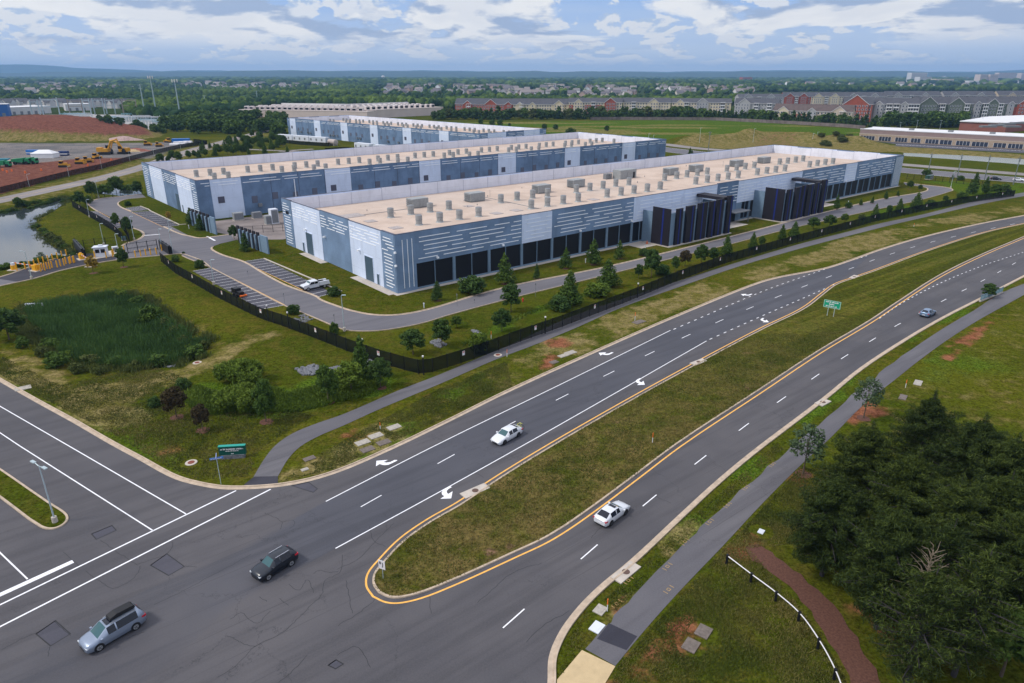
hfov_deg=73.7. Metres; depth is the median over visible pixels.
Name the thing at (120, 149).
excavator
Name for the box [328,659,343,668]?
tar seal
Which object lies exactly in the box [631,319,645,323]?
utility slab
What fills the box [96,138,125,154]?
excavator
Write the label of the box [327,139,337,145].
fuel tank
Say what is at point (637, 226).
window
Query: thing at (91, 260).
broadleaf tree
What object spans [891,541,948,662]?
dead tree
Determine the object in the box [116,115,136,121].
bus structure
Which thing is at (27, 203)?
shrub
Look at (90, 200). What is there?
shrub
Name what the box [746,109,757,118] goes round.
broadleaf tree
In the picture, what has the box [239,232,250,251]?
conical tree
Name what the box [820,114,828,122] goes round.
broadleaf tree
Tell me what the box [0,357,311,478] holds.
grass
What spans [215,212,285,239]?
yard paving
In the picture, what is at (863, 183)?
window
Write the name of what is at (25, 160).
dump truck
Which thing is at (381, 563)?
keep right sign
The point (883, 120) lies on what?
broadleaf tree
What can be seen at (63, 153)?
container
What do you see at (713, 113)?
broadleaf tree
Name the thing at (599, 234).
window
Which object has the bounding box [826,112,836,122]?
broadleaf tree
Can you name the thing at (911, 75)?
office building
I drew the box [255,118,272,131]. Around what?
broadleaf tree
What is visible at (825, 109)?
apartment building
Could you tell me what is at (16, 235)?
pond
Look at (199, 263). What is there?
shrub
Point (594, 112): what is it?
broadleaf tree
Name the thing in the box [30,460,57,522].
street lamp
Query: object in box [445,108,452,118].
broadleaf tree
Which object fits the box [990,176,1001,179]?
car
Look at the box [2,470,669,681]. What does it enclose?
road cracks
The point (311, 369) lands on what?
riprap
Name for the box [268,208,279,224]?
equipment cabinet
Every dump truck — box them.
[0,160,11,166]
[10,157,30,164]
[22,157,38,163]
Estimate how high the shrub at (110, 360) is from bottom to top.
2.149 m
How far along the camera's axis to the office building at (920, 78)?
4294.62 m
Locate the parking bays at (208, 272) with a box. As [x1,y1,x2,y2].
[194,268,281,307]
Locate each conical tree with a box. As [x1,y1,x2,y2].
[184,208,191,224]
[194,214,204,229]
[211,148,217,155]
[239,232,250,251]
[262,143,267,153]
[351,334,372,380]
[430,281,442,300]
[478,107,484,118]
[486,107,495,119]
[494,105,500,118]
[494,252,516,283]
[533,264,539,278]
[556,106,564,118]
[557,247,572,267]
[557,269,583,304]
[581,110,587,118]
[586,238,603,264]
[594,258,622,286]
[613,240,624,258]
[621,107,630,116]
[720,234,733,255]
[721,109,726,117]
[738,109,743,118]
[741,112,748,118]
[747,231,757,247]
[762,112,768,119]
[777,224,786,238]
[787,221,800,235]
[789,110,796,120]
[798,112,808,121]
[806,111,811,121]
[833,194,840,208]
[837,112,848,123]
[853,113,859,124]
[858,116,864,124]
[863,114,869,125]
[867,118,875,126]
[868,115,879,126]
[870,203,879,214]
[884,116,890,126]
[893,198,904,210]
[910,192,922,206]
[966,172,979,193]
[981,176,990,192]
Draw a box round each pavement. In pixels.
[299,252,325,262]
[350,276,396,294]
[394,186,897,295]
[629,222,747,247]
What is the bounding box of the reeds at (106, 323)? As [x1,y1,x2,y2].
[20,288,209,368]
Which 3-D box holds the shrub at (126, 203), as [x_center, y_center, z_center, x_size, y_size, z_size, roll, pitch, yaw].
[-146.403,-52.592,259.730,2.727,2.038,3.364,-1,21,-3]
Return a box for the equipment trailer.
[231,286,246,296]
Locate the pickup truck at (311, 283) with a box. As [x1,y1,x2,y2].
[300,278,329,290]
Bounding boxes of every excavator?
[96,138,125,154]
[110,141,130,153]
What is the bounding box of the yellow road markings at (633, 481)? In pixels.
[365,223,1023,603]
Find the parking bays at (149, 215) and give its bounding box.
[133,211,178,226]
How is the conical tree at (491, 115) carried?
on the ground at (974, 372)
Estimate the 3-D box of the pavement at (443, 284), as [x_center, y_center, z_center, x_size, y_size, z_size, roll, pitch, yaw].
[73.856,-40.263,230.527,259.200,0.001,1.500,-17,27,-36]
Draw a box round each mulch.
[170,414,183,419]
[195,427,209,433]
[259,418,272,424]
[795,470,811,477]
[857,415,870,420]
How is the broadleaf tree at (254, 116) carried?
on the ground at (974, 372)
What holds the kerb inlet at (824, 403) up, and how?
attached to the kerb at (589, 599)
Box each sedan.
[490,424,522,444]
[593,500,629,526]
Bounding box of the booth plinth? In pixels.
[95,251,116,258]
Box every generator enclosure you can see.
[278,134,292,139]
[292,135,309,141]
[309,136,328,142]
[354,142,373,146]
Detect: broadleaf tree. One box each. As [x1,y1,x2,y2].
[0,307,25,339]
[12,197,23,204]
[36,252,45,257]
[72,191,84,205]
[83,181,96,198]
[83,255,98,272]
[103,115,113,123]
[106,176,123,192]
[110,212,118,224]
[113,117,121,123]
[114,247,128,266]
[120,216,132,233]
[130,180,142,192]
[132,119,139,124]
[149,125,155,130]
[155,153,163,160]
[156,115,170,124]
[160,386,187,416]
[165,211,171,221]
[166,121,176,131]
[167,150,174,159]
[169,118,180,121]
[173,121,185,130]
[173,151,181,159]
[177,117,186,124]
[178,112,188,120]
[185,112,196,120]
[185,150,191,157]
[186,118,193,129]
[188,114,199,119]
[188,120,204,133]
[190,403,209,429]
[194,118,206,130]
[203,113,214,119]
[204,119,219,131]
[210,107,222,113]
[213,114,224,120]
[213,144,222,151]
[218,118,227,131]
[222,124,235,133]
[223,121,236,133]
[223,144,229,152]
[227,225,236,235]
[232,115,245,120]
[232,120,242,132]
[232,143,238,154]
[235,119,245,129]
[240,134,245,141]
[241,114,253,123]
[242,140,250,148]
[244,135,250,142]
[246,120,253,130]
[250,109,259,117]
[250,113,257,120]
[250,137,255,144]
[250,378,274,421]
[251,121,265,130]
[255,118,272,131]
[256,141,262,148]
[268,133,274,139]
[271,122,288,133]
[278,111,288,117]
[279,115,287,125]
[315,364,339,398]
[334,360,364,388]
[367,357,393,387]
[399,328,425,354]
[430,111,437,119]
[432,318,451,345]
[435,110,446,119]
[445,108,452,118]
[450,109,461,119]
[450,315,461,327]
[460,108,469,118]
[467,108,478,118]
[481,109,488,118]
[491,308,511,330]
[498,110,508,119]
[500,283,521,311]
[508,107,517,117]
[517,109,523,118]
[519,107,527,118]
[528,108,536,118]
[535,108,543,119]
[541,110,549,119]
[546,110,553,118]
[550,110,558,118]
[562,108,575,118]
[565,128,575,132]
[572,110,581,119]
[574,108,582,116]
[586,106,593,118]
[588,108,600,116]
[596,106,606,116]
[600,110,608,116]
[608,110,616,116]
[614,109,621,116]
[631,107,641,116]
[634,264,643,278]
[641,106,652,116]
[644,248,661,277]
[653,109,663,116]
[666,109,672,116]
[670,106,678,116]
[671,106,683,116]
[671,256,679,268]
[679,250,691,261]
[680,107,689,116]
[689,108,697,116]
[694,244,709,260]
[695,108,706,116]
[701,110,710,116]
[709,247,719,258]
[710,110,717,116]
[726,110,734,117]
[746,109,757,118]
[755,109,769,118]
[758,236,765,243]
[767,110,774,119]
[777,112,787,120]
[786,422,827,473]
[807,217,820,227]
[814,115,823,122]
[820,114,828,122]
[823,215,837,226]
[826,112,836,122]
[834,114,847,122]
[841,214,848,221]
[846,116,853,124]
[853,376,884,417]
[877,116,887,126]
[882,112,893,118]
[886,205,893,211]
[891,113,906,126]
[905,112,915,125]
[907,180,914,186]
[911,113,929,127]
[926,110,939,115]
[927,116,941,127]
[938,112,948,127]
[941,113,954,126]
[943,112,960,126]
[956,117,969,126]
[958,110,971,117]
[974,598,1023,676]
[981,283,998,294]
[990,184,1003,191]
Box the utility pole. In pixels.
[1013,156,1021,184]
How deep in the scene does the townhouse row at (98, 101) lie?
1109.54 m
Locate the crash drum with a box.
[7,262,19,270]
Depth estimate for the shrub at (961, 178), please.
322.37 m
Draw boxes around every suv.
[250,546,297,581]
[1013,177,1023,181]
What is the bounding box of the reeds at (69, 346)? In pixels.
[51,338,185,365]
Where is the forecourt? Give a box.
[116,226,233,258]
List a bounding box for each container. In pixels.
[25,150,36,153]
[58,151,69,155]
[171,138,189,142]
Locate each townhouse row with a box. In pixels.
[0,98,16,105]
[13,98,26,105]
[23,99,42,105]
[38,98,56,107]
[51,98,65,106]
[62,99,81,107]
[78,98,95,107]
[90,98,106,106]
[103,99,120,108]
[117,98,133,101]
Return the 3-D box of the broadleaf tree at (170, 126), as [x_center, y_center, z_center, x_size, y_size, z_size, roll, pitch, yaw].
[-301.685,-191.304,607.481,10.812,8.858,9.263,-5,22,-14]
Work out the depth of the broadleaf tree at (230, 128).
579.35 m
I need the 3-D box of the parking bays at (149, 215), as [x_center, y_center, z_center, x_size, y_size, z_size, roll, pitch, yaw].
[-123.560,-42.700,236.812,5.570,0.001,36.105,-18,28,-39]
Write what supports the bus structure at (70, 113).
on the substation gravel
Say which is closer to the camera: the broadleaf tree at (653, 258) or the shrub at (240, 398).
the shrub at (240, 398)
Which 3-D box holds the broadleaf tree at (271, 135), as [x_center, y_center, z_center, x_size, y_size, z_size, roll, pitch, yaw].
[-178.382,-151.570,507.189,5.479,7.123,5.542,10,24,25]
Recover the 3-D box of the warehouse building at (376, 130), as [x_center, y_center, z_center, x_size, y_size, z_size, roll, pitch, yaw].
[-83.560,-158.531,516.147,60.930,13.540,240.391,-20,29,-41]
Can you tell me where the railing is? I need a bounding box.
[979,286,1003,301]
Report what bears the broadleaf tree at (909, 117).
on the ground at (974, 372)
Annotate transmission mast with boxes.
[147,76,155,106]
[171,79,179,108]
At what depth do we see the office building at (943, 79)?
4107.89 m
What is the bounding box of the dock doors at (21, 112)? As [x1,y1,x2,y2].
[13,110,44,114]
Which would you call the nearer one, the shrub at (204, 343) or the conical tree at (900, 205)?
the shrub at (204, 343)
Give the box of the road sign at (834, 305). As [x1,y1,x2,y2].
[823,299,840,316]
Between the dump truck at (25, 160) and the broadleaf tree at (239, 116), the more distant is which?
the broadleaf tree at (239, 116)
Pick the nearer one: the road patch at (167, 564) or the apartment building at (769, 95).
the road patch at (167, 564)
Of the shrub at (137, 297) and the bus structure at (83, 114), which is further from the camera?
the bus structure at (83, 114)
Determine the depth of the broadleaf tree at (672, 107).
797.16 m
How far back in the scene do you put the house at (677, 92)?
1779.96 m
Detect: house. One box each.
[24,87,36,92]
[404,86,412,90]
[456,83,464,87]
[467,89,475,93]
[503,86,513,90]
[519,89,530,94]
[531,89,540,93]
[549,86,558,90]
[567,91,575,95]
[579,91,588,96]
[600,91,609,95]
[610,90,621,95]
[612,87,622,91]
[627,89,636,94]
[668,86,678,90]
[675,90,683,94]
[707,87,715,92]
[733,89,744,92]
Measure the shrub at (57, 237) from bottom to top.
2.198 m
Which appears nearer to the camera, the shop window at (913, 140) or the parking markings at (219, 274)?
the parking markings at (219, 274)
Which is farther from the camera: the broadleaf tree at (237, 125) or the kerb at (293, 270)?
the broadleaf tree at (237, 125)
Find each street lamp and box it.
[19,251,32,278]
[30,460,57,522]
[341,295,345,330]
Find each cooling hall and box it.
[238,103,392,117]
[336,102,442,117]
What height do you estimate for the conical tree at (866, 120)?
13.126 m
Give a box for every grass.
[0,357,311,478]
[1,194,78,268]
[12,288,220,373]
[287,362,511,480]
[373,331,849,595]
[560,443,783,672]
[613,467,845,682]
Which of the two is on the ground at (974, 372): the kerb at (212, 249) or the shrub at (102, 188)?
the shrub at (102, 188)
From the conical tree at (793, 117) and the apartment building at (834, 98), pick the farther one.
the apartment building at (834, 98)
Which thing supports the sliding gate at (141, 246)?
on the forecourt
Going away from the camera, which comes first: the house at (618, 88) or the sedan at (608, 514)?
the sedan at (608, 514)
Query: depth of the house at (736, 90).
1828.77 m
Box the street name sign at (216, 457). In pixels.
[209,453,222,482]
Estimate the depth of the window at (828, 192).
269.91 m
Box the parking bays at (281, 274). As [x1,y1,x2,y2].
[245,259,326,296]
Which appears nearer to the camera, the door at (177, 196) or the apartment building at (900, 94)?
the door at (177, 196)
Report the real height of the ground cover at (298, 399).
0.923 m
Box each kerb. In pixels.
[0,215,1023,489]
[0,253,76,276]
[0,253,210,285]
[0,468,68,529]
[87,194,139,210]
[117,197,145,210]
[121,228,144,245]
[140,206,183,224]
[164,226,228,237]
[183,182,952,331]
[211,185,927,315]
[263,258,342,291]
[372,224,1023,598]
[547,275,1023,682]
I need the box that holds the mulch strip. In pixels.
[746,544,879,682]
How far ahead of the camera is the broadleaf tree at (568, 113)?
775.40 m
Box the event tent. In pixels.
[30,150,59,157]
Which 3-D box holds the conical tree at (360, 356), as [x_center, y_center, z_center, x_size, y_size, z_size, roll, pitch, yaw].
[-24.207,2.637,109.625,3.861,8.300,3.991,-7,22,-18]
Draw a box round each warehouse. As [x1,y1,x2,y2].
[0,103,11,115]
[10,105,51,114]
[63,103,90,110]
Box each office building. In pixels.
[739,77,751,79]
[906,73,926,81]
[914,77,931,80]
[930,79,953,83]
[974,74,988,80]
[988,74,998,81]
[995,73,1016,78]
[1016,73,1023,79]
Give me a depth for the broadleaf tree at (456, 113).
773.10 m
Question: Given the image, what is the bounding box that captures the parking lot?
[876,141,1023,152]
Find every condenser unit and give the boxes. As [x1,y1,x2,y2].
[232,212,244,220]
[251,211,262,218]
[263,215,271,224]
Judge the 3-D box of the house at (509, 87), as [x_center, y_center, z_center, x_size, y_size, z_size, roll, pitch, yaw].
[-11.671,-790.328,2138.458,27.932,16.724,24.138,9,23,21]
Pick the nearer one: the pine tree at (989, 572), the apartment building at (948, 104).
the pine tree at (989, 572)
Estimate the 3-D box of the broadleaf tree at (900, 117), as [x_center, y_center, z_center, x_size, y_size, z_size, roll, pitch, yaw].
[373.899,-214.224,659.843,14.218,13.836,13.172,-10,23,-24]
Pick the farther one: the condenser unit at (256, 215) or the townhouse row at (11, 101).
the townhouse row at (11, 101)
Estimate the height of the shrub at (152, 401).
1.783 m
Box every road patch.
[37,622,68,644]
[93,526,114,538]
[152,554,183,574]
[294,483,316,491]
[330,661,341,667]
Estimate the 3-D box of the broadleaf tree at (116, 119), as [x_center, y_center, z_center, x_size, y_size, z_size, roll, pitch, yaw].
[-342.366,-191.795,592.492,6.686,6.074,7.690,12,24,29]
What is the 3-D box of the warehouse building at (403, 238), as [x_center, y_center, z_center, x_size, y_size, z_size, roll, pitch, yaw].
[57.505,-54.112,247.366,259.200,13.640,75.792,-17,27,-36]
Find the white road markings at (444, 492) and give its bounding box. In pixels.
[0,232,1022,627]
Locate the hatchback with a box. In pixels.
[919,308,935,317]
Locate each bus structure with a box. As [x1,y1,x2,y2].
[59,112,83,114]
[72,114,94,116]
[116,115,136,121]
[127,115,153,121]
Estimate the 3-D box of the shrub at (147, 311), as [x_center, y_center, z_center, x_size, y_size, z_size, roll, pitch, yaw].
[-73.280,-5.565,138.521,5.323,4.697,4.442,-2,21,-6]
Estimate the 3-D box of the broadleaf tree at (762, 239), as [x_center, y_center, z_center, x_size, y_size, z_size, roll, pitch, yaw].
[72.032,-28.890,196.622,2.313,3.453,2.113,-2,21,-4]
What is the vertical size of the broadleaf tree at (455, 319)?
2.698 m
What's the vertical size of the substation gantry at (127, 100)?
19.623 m
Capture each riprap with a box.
[294,314,313,322]
[294,364,339,375]
[430,338,446,347]
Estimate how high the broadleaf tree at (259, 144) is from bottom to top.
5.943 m
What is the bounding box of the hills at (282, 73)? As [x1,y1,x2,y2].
[0,70,1023,76]
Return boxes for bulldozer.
[58,161,70,167]
[75,158,86,163]
[83,156,93,162]
[91,153,101,158]
[144,140,151,145]
[155,142,163,146]
[163,138,171,142]
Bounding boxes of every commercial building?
[859,127,1023,149]
[959,115,1023,131]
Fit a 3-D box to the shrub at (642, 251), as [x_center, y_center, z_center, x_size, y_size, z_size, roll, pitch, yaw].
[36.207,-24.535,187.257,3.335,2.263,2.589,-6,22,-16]
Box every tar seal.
[36,620,70,645]
[91,525,115,539]
[150,554,184,575]
[292,482,317,491]
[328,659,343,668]
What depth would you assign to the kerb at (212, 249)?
166.30 m
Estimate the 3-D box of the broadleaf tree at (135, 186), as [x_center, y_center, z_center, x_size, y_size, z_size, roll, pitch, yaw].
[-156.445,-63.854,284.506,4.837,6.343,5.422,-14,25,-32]
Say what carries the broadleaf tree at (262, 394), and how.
on the ground at (974, 372)
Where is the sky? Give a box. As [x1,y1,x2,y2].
[0,0,1023,71]
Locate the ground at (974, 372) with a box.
[0,80,1023,682]
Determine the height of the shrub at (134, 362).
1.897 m
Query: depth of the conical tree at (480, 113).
775.62 m
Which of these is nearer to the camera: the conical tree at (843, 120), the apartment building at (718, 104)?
the conical tree at (843, 120)
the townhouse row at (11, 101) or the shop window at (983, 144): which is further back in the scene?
the townhouse row at (11, 101)
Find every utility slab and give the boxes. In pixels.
[14,384,31,391]
[303,455,315,461]
[354,438,370,445]
[359,445,375,453]
[367,432,383,439]
[376,438,391,445]
[386,423,401,430]
[558,353,568,357]
[564,350,576,354]
[588,620,604,633]
[592,604,606,615]
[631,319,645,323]
[681,637,700,653]
[694,623,712,639]
[757,528,764,534]
[898,394,907,399]
[913,379,922,385]
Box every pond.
[0,198,65,263]
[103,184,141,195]
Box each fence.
[0,139,206,192]
[71,200,123,240]
[72,236,127,249]
[95,192,142,198]
[119,219,129,240]
[159,190,1015,374]
[235,224,284,237]
[286,140,328,145]
[325,147,350,148]
[590,117,865,128]
[725,554,840,682]
[906,174,1014,194]
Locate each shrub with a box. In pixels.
[0,264,6,269]
[14,335,28,348]
[23,201,31,205]
[33,257,46,263]
[34,346,48,357]
[38,337,60,347]
[39,201,47,204]
[42,232,55,238]
[42,351,70,368]
[53,235,61,241]
[55,240,65,246]
[66,249,77,253]
[67,362,83,373]
[80,354,101,364]
[81,195,93,202]
[93,365,105,375]
[95,184,114,193]
[103,355,122,368]
[114,290,127,296]
[123,184,130,189]
[124,200,131,205]
[127,295,145,303]
[127,359,141,367]
[137,304,162,323]
[146,396,161,407]
[148,353,168,367]
[171,254,179,261]
[174,377,191,389]
[183,343,207,358]
[194,259,204,267]
[199,339,210,349]
[209,381,255,413]
[211,357,265,385]
[286,304,299,314]
[326,286,340,296]
[329,321,339,333]
[456,274,487,294]
[468,332,488,346]
[548,294,571,312]
[584,282,610,298]
[638,248,647,255]
[654,264,670,274]
[837,137,848,141]
[844,202,852,207]
[921,169,932,174]
[925,199,936,203]
[956,191,968,197]
[957,175,964,180]
[1001,183,1011,190]
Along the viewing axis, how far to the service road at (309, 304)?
161.70 m
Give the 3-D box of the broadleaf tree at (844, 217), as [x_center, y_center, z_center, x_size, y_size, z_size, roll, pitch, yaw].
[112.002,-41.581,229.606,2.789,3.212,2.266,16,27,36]
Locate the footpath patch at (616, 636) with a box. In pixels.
[597,623,636,649]
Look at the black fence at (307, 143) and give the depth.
486.96 m
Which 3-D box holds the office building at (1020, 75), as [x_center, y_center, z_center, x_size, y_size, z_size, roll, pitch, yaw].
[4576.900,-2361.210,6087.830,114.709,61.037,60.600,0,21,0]
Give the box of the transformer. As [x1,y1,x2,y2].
[925,175,933,179]
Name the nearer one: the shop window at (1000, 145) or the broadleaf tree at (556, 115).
the shop window at (1000, 145)
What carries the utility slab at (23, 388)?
on the ground at (974, 372)
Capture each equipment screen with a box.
[188,207,217,234]
[236,225,269,253]
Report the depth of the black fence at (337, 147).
446.89 m
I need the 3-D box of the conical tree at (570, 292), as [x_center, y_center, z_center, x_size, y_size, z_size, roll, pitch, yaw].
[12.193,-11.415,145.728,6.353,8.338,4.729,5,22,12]
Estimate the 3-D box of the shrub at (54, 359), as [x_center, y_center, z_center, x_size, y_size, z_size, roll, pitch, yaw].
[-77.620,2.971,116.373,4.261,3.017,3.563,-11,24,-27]
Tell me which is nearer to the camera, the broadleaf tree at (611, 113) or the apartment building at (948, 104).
the apartment building at (948, 104)
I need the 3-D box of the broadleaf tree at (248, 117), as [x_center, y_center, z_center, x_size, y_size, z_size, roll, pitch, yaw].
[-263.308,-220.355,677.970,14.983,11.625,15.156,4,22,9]
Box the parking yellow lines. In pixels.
[100,211,303,300]
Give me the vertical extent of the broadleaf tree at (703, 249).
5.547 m
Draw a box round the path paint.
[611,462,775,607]
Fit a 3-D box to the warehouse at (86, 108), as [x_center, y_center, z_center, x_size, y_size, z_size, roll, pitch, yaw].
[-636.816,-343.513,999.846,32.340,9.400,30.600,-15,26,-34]
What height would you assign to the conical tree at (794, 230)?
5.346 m
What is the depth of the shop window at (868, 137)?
521.16 m
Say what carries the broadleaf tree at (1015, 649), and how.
on the ground at (974, 372)
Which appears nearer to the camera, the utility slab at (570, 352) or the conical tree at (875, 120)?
the utility slab at (570, 352)
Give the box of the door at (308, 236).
[306,232,313,254]
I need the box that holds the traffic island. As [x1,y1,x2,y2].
[0,471,65,526]
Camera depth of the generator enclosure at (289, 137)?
522.95 m
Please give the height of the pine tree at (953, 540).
12.995 m
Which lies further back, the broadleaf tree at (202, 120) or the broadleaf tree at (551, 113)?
the broadleaf tree at (551, 113)
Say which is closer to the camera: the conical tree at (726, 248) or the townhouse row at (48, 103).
the conical tree at (726, 248)
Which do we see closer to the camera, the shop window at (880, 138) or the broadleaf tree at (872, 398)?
the broadleaf tree at (872, 398)
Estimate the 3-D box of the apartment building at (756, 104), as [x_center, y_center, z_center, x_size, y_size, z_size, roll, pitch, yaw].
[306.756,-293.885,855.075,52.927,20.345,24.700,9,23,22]
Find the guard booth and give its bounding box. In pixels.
[92,244,108,256]
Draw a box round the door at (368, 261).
[365,256,373,281]
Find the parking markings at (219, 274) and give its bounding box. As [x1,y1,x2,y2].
[94,206,326,308]
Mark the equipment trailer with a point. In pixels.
(236, 291)
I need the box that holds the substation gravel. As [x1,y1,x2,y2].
[83,115,155,128]
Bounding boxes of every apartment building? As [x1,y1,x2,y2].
[455,98,513,111]
[513,98,568,110]
[568,97,622,113]
[623,98,670,109]
[671,98,731,114]
[734,93,783,105]
[734,98,780,114]
[772,103,855,119]
[781,92,810,103]
[809,92,844,104]
[842,95,873,121]
[843,92,887,97]
[870,97,901,120]
[884,91,941,97]
[899,98,919,112]
[912,96,970,115]
[940,91,996,96]
[966,96,1014,118]
[995,91,1023,95]
[1010,96,1023,114]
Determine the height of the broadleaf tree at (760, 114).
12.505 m
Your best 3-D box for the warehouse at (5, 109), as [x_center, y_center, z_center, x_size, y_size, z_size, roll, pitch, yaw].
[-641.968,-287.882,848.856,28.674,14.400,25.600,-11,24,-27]
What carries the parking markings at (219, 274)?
on the service road at (148, 228)
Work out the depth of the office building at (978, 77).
4481.34 m
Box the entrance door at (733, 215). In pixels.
[731,213,734,221]
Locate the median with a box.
[375,224,1023,595]
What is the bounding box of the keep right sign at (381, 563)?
[378,559,384,577]
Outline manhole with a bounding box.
[185,459,197,465]
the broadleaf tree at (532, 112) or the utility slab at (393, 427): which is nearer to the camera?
the utility slab at (393, 427)
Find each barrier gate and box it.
[14,262,41,271]
[77,252,86,260]
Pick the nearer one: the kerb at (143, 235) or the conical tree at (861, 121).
the kerb at (143, 235)
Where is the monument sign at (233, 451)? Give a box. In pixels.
[218,444,246,459]
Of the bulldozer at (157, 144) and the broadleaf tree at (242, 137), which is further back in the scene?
the broadleaf tree at (242, 137)
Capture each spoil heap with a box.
[109,136,142,140]
[131,148,150,151]
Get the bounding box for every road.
[0,131,267,202]
[0,216,1023,682]
[0,253,115,281]
[0,279,15,284]
[89,194,209,252]
[182,183,951,330]
[221,148,311,150]
[665,147,1023,182]
[666,144,1023,175]
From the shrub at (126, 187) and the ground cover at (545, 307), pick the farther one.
the shrub at (126, 187)
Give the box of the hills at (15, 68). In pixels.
[0,64,1023,72]
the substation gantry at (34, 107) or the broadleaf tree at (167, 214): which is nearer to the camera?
the broadleaf tree at (167, 214)
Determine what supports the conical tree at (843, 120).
on the ground at (974, 372)
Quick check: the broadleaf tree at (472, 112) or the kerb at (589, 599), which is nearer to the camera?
the kerb at (589, 599)
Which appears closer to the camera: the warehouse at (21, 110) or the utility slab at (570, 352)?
the utility slab at (570, 352)
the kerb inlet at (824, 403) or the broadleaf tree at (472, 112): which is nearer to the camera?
the kerb inlet at (824, 403)
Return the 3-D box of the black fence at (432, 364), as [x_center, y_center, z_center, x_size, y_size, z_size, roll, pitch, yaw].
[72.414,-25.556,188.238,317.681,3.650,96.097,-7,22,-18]
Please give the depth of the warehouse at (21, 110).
893.21 m
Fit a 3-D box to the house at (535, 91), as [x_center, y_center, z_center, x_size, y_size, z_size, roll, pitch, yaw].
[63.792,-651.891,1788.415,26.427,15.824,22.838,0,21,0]
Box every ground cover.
[184,376,387,414]
[462,292,588,345]
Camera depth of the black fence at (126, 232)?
210.75 m
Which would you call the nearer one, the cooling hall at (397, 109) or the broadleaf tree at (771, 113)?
the broadleaf tree at (771, 113)
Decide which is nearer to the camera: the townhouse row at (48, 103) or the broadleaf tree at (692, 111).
the broadleaf tree at (692, 111)
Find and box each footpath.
[254,192,1023,476]
[586,284,1023,665]
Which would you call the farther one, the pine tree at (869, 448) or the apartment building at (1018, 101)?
the apartment building at (1018, 101)
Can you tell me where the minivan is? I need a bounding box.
[77,602,145,653]
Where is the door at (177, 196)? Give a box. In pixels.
[175,193,180,210]
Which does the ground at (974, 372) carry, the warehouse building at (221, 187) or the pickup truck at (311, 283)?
the warehouse building at (221, 187)
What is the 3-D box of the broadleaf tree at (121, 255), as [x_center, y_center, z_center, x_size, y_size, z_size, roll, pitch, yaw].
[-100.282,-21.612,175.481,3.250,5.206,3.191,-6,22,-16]
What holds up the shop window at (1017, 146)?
in the commercial building at (964, 138)
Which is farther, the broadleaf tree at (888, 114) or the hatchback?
the broadleaf tree at (888, 114)
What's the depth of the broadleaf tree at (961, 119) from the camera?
653.05 m
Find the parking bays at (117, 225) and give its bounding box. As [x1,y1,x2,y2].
[91,211,120,227]
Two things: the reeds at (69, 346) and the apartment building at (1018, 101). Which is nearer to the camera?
the reeds at (69, 346)
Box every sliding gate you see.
[72,238,86,257]
[126,240,157,252]
[158,239,172,253]
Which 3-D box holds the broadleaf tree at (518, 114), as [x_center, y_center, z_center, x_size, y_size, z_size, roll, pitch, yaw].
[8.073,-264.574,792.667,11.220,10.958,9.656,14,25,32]
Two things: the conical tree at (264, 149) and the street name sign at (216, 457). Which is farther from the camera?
the conical tree at (264, 149)
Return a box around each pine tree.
[776,471,883,576]
[812,420,907,512]
[828,499,954,629]
[857,558,988,682]
[858,446,958,530]
[883,389,965,475]
[888,514,1008,636]
[902,474,1011,598]
[919,411,1023,495]
[925,540,1023,679]
[941,431,1023,519]
[947,467,1023,569]
[973,509,1023,646]
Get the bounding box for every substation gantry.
[29,100,40,114]
[39,97,60,114]
[66,99,83,114]
[81,98,91,113]
[91,98,104,113]
[104,99,115,113]
[121,99,136,114]
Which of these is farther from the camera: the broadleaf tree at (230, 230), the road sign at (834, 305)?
the broadleaf tree at (230, 230)
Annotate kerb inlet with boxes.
[460,483,490,498]
[610,561,640,583]
[689,358,705,364]
[814,398,830,406]
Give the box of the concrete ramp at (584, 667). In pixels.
[557,650,614,682]
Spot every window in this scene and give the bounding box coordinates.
[417,257,452,288]
[455,250,487,279]
[491,244,520,272]
[523,238,550,265]
[553,233,578,259]
[581,228,605,253]
[607,223,630,247]
[632,221,641,242]
[740,201,747,218]
[749,200,752,216]
[825,185,831,200]
[832,182,844,199]
[844,180,856,196]
[857,178,868,193]
[863,136,874,139]
[868,176,879,191]
[878,137,890,140]
[880,174,891,188]
[895,137,907,141]
[910,138,920,142]
[925,139,938,143]
[939,140,951,144]
[956,141,969,145]
[971,142,988,146]
[993,143,1006,147]
[1007,144,1023,148]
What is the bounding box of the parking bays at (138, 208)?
[125,206,146,211]
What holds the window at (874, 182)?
in the warehouse building at (403, 238)
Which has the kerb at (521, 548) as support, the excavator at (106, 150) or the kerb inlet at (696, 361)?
the kerb inlet at (696, 361)
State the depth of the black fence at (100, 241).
197.60 m
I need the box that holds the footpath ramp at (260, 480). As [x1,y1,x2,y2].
[244,476,277,484]
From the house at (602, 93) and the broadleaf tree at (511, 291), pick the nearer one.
the broadleaf tree at (511, 291)
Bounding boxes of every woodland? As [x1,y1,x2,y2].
[0,76,1023,85]
[0,81,1023,95]
[0,89,744,119]
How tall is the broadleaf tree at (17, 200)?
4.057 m
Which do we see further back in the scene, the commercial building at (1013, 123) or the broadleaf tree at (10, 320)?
the commercial building at (1013, 123)
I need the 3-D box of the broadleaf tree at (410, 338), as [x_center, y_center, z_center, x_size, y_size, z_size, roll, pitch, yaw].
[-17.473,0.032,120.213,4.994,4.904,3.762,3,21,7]
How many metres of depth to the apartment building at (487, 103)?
922.64 m

